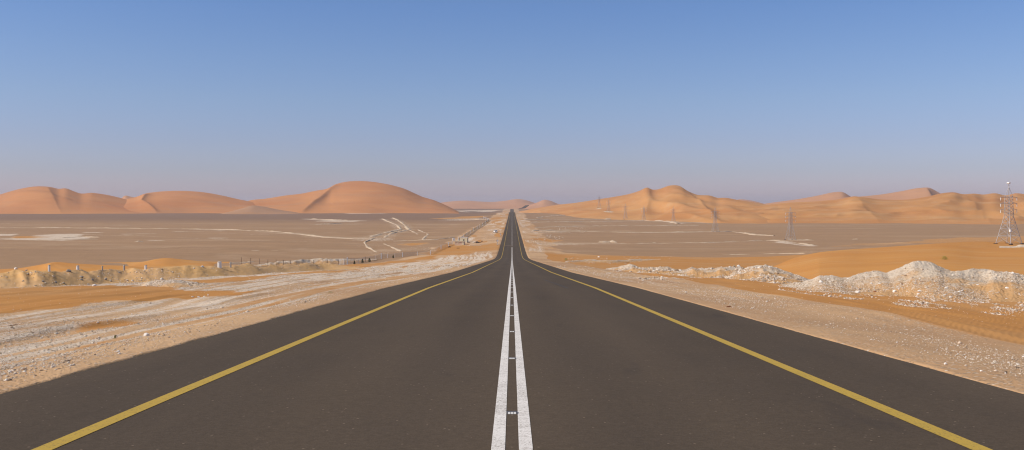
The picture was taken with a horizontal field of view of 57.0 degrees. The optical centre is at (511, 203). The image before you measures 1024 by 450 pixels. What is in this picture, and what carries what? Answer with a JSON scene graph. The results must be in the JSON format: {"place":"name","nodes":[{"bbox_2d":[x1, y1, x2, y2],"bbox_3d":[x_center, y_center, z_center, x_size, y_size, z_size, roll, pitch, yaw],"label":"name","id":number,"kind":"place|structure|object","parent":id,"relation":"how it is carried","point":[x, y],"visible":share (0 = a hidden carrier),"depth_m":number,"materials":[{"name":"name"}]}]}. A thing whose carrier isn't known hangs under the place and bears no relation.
{"place":"outdoors","nodes":[
{"label":"outdoors","id":0,"kind":"place"},
{"bbox_2d":[0,186,145,213],"bbox_3d":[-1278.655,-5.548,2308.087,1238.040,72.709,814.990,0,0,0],"label":"dune","id":1,"kind":"structure","parent":0,"point":[40,200],"depth_m":2039.14,"materials":[{"name":"orange sand"}]},
{"bbox_2d":[0,263,364,287],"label":"sand bank","id":2,"kind":"structure","parent":0,"point":[17,276],"depth_m":96.38,"materials":[{"name":"beige sand"}]},
{"bbox_2d":[124,191,254,212],"bbox_3d":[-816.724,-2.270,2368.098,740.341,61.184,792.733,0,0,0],"label":"dune","id":3,"kind":"structure","parent":0,"point":[178,202],"depth_m":2162.10,"materials":[{"name":"sand"}]},
{"bbox_2d":[0,262,476,383],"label":"gravel","id":4,"kind":"structure","parent":0,"point":[12,365],"depth_m":22.63,"materials":[{"name":"beige gravel"}]},
{"bbox_2d":[221,205,299,213],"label":"dune","id":5,"kind":"structure","parent":0,"point":[253,209],"depth_m":1899.72,"materials":[{"name":"sand"}]},
{"bbox_2d":[250,181,458,213],"bbox_3d":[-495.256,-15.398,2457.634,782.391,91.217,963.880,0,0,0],"label":"dune","id":6,"kind":"structure","parent":0,"point":[359,197],"depth_m":2197.68,"materials":[{"name":"orange sand"}]},
{"bbox_2d":[442,199,533,208],"bbox_3d":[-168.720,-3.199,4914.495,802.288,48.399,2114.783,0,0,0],"label":"dune","id":7,"kind":"structure","parent":0,"point":[514,204],"depth_m":4501.46,"materials":[{"name":"orange sand"}]},
{"bbox_2d":[0,209,1023,449],"bbox_3d":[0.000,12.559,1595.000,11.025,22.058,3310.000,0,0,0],"label":"road","id":8,"kind":"structure","parent":0,"point":[420,371],"depth_m":10.72,"materials":[{"name":"grey asphalt"}]},
{"bbox_2d":[32,216,509,449],"bbox_3d":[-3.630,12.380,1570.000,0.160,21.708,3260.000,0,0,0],"label":"edge line","id":9,"kind":"object","parent":8,"relation":"on","point":[61,441],"visible":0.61,"depth_m":10.30,"materials":[{"name":"yellow paint"}]},
{"bbox_2d":[491,258,511,449],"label":"line","id":10,"kind":"object","parent":8,"relation":"on","point":[499,434],"visible":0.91,"depth_m":10.23,"materials":[{"name":"white paint"}]},
{"bbox_2d":[506,411,517,413],"bbox_3d":[0.000,1.975,8.929,0.110,0.018,0.092,0,-3,0],"label":"road stud","id":11,"kind":"object","parent":8,"relation":"on","point":[511,412],"visible":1,"depth_m":8.90,"materials":[{"name":"white plastic"}]},
{"bbox_2d":[512,258,532,449],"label":"line","id":12,"kind":"object","parent":8,"relation":"on","point":[524,434],"visible":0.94,"depth_m":10.23,"materials":[{"name":"white paint"}]},
{"bbox_2d":[514,216,991,449],"bbox_3d":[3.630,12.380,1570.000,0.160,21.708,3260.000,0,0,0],"label":"edge line","id":13,"kind":"object","parent":8,"relation":"on","point":[962,441],"visible":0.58,"depth_m":10.30,"materials":[{"name":"yellow paint"}]},
{"bbox_2d":[0,209,1023,393],"bbox_3d":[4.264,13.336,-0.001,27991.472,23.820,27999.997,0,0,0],"label":"ground","id":14,"kind":"structure","parent":0,"point":[184,236],"depth_m":257.19,"materials":[{"name":"beige sand"}]},
{"bbox_2d":[5,238,88,239],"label":"rubble windrow","id":15,"kind":"object","parent":14,"relation":"on","point":[54,239],"visible":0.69,"depth_m":523.04,"materials":[{"name":"beige stone"}]},
{"bbox_2d":[0,262,147,272],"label":"sand drift","id":16,"kind":"object","parent":14,"relation":"on","point":[60,266],"visible":0.53,"depth_m":271.96,"materials":[{"name":"orange sand"}]},
{"bbox_2d":[39,227,250,230],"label":"rubble windrow","id":17,"kind":"object","parent":14,"relation":"on","point":[153,228],"visible":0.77,"depth_m":756.98,"materials":[{"name":"beige stone"}]},
{"bbox_2d":[110,258,228,267],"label":"sand drift","id":18,"kind":"object","parent":14,"relation":"on","point":[163,262],"visible":0.56,"depth_m":307.17,"materials":[{"name":"orange sand"}]},
{"bbox_2d":[136,281,208,287],"bbox_3d":[-21.260,5.487,59.687,6.742,2.453,31.879,0,0,-23],"label":"gravel mound","id":19,"kind":"object","parent":14,"relation":"on","point":[176,284],"visible":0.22,"depth_m":52.13,"materials":[{"name":"beige gravel"}]},
{"bbox_2d":[1,259,371,288],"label":"rubble","id":20,"kind":"object","parent":14,"relation":"on","point":[153,283],"visible":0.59,"depth_m":74.25,"materials":[{"name":"stone"}]},
{"bbox_2d":[250,258,338,264],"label":"fence","id":21,"kind":"object","parent":14,"relation":"on","point":[290,261],"visible":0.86,"depth_m":300.87,"materials":[{"name":"metal"}]},
{"bbox_2d":[255,258,376,266],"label":"gravel mound","id":22,"kind":"object","parent":14,"relation":"on","point":[302,261],"visible":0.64,"depth_m":317.97,"materials":[{"name":"beige gravel"}]},
{"bbox_2d":[255,230,381,239],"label":"rubble windrow","id":23,"kind":"object","parent":14,"relation":"on","point":[319,236],"visible":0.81,"depth_m":586.83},
{"bbox_2d":[364,238,376,251],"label":"rubble windrow","id":24,"kind":"object","parent":14,"relation":"on","point":[367,246],"visible":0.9,"depth_m":481.28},
{"bbox_2d":[370,219,401,236],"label":"rubble windrow","id":25,"kind":"object","parent":14,"relation":"on","point":[399,227],"visible":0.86,"depth_m":729.09,"materials":[{"name":"beige stone"}]},
{"bbox_2d":[340,241,451,264],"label":"fence","id":26,"kind":"object","parent":14,"relation":"on","point":[406,253],"visible":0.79,"depth_m":353.39,"materials":[{"name":"grey metal"}]},
{"bbox_2d":[384,218,409,237],"bbox_3d":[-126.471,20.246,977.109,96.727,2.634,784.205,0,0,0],"label":"rubble windrow","id":27,"kind":"object","parent":14,"relation":"on","point":[405,227],"visible":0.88,"depth_m":758.62,"materials":[{"name":"beige stone"}]},
{"bbox_2d":[402,237,453,240],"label":"rubble windrow","id":28,"kind":"object","parent":14,"relation":"on","point":[428,239],"visible":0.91,"depth_m":547.67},
{"bbox_2d":[454,241,464,244],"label":"store building","id":29,"kind":"structure","parent":14,"relation":"on","point":[459,242],"depth_m":463.48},
{"bbox_2d":[460,237,467,241],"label":"hut","id":30,"kind":"object","parent":14,"relation":"on","point":[465,239],"visible":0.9,"depth_m":493.76,"materials":[{"name":"white paint"}]},
{"bbox_2d":[458,219,488,240],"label":"fence","id":31,"kind":"object","parent":14,"relation":"on","point":[473,229],"visible":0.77,"depth_m":691.89,"materials":[{"name":"grey metal"}]},
{"bbox_2d":[525,219,562,219],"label":"rubble windrow","id":32,"kind":"object","parent":14,"relation":"on","point":[543,219],"visible":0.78,"depth_m":1188.29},
{"bbox_2d":[534,225,678,227],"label":"rubble windrow","id":33,"kind":"object","parent":14,"relation":"on","point":[619,225],"visible":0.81,"depth_m":912.44,"materials":[{"name":"beige stone"}]},
{"bbox_2d":[599,240,616,242],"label":"rubble windrow","id":34,"kind":"object","parent":14,"relation":"on","point":[607,241],"visible":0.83,"depth_m":505.83,"materials":[{"name":"beige stone"}]},
{"bbox_2d":[565,259,656,262],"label":"rubble bank","id":35,"kind":"structure","parent":14,"relation":"on","point":[605,261],"depth_m":295.12,"materials":[{"name":"beige stone"}]},
{"bbox_2d":[555,220,667,221],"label":"rubble windrow","id":36,"kind":"object","parent":14,"relation":"on","point":[601,221],"visible":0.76,"depth_m":1122.09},
{"bbox_2d":[606,264,680,274],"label":"rubble bank","id":37,"kind":"structure","parent":14,"relation":"on","point":[633,269],"depth_m":115.16,"materials":[{"name":"beige stone"}]},
{"bbox_2d":[552,240,760,243],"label":"rubble windrow","id":38,"kind":"object","parent":14,"relation":"on","point":[687,242],"visible":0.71,"depth_m":514.49,"materials":[{"name":"beige stone"}]},
{"bbox_2d":[549,231,774,235],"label":"rubble windrow","id":39,"kind":"object","parent":14,"relation":"on","point":[674,232],"visible":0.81,"depth_m":700.38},
{"bbox_2d":[675,267,734,277],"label":"rubble bank","id":40,"kind":"structure","parent":14,"relation":"on","point":[719,271],"depth_m":102.32,"materials":[{"name":"beige stone"}]},
{"bbox_2d":[711,208,718,231],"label":"pylon","id":41,"kind":"object","parent":14,"relation":"on","point":[714,220],"visible":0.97,"depth_m":726.26,"materials":[{"name":"metal"}]},
{"bbox_2d":[730,253,804,254],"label":"rubble windrow","id":42,"kind":"object","parent":14,"relation":"on","point":[773,253],"visible":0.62,"depth_m":375.54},
{"bbox_2d":[730,265,808,283],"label":"rubble bank","id":43,"kind":"structure","parent":14,"relation":"on","point":[770,270],"depth_m":90.96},
{"bbox_2d":[532,227,1023,315],"bbox_3d":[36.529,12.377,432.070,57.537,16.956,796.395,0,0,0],"label":"rubble","id":44,"kind":"object","parent":14,"relation":"on","point":[923,302],"visible":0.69,"depth_m":43.56,"materials":[{"name":"stone"}]},
{"bbox_2d":[784,207,795,239],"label":"pylon","id":45,"kind":"object","parent":14,"relation":"on","point":[790,216],"visible":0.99,"depth_m":567.85,"materials":[{"name":"metal"}]},
{"bbox_2d":[557,265,1023,376],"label":"gravel","id":46,"kind":"structure","parent":14,"relation":"on","point":[1015,367],"depth_m":21.34,"materials":[{"name":"beige gravel"}]},
{"bbox_2d":[768,240,812,244],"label":"rubble windrow","id":47,"kind":"object","parent":14,"relation":"on","point":[794,242],"visible":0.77,"depth_m":506.57,"materials":[{"name":"beige stone"}]},
{"bbox_2d":[574,246,1023,301],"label":"rubble","id":48,"kind":"object","parent":14,"relation":"on","point":[738,269],"visible":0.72,"depth_m":55.22,"materials":[{"name":"stone"}]},
{"bbox_2d":[780,261,1023,301],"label":"rubble bank","id":49,"kind":"structure","parent":14,"relation":"on","point":[991,284],"depth_m":52.62,"materials":[{"name":"beige stone"}]},
{"bbox_2d":[993,182,1023,244],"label":"pylon","id":50,"kind":"object","parent":14,"relation":"on","point":[1009,213],"visible":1,"depth_m":329.76,"materials":[{"name":"metal"}]},
{"bbox_2d":[999,245,1023,247],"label":"rubble mound","id":51,"kind":"object","parent":14,"relation":"on","point":[1017,246],"visible":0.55,"depth_m":316.66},
{"bbox_2d":[0,0,1023,203],"label":"sky","id":52,"kind":"structure","parent":0,"point":[557,101],"materials":[{"name":"blue"}]},
{"bbox_2d":[523,200,559,208],"bbox_3d":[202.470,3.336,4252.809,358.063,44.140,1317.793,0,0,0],"label":"dune","id":53,"kind":"structure","parent":0,"point":[543,203],"depth_m":4004.26,"materials":[{"name":"sand"}]},
{"bbox_2d":[519,185,769,223],"bbox_3d":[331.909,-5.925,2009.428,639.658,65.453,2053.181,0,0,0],"label":"dune","id":54,"kind":"structure","parent":0,"point":[661,203],"depth_m":1481.68,"materials":[{"name":"sand"}]},
{"bbox_2d":[739,199,762,203],"bbox_3d":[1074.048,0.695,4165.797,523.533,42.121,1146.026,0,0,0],"label":"dune","id":55,"kind":"structure","parent":0,"point":[750,201],"depth_m":4132.44,"materials":[{"name":"brown sand"}]},
{"bbox_2d":[765,192,850,204],"bbox_3d":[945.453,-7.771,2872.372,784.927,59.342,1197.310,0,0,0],"label":"dune","id":56,"kind":"structure","parent":0,"point":[832,196],"depth_m":2694.88,"materials":[{"name":"orange sand"}]},
{"bbox_2d":[744,192,1023,224],"bbox_3d":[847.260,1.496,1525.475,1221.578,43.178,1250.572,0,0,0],"label":"dune","id":57,"kind":"structure","parent":0,"point":[950,208],"depth_m":1248.45,"materials":[{"name":"sand"}]},
{"bbox_2d":[835,187,940,199],"bbox_3d":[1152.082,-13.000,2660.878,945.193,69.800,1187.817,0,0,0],"label":"dune","id":58,"kind":"structure","parent":0,"point":[915,193],"depth_m":2470.66,"materials":[{"name":"orange sand"}]},
{"bbox_2d":[773,244,1023,278],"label":"sand dune","id":59,"kind":"structure","parent":0,"point":[845,263],"depth_m":137.47,"materials":[{"name":"orange sand"}]}
]}

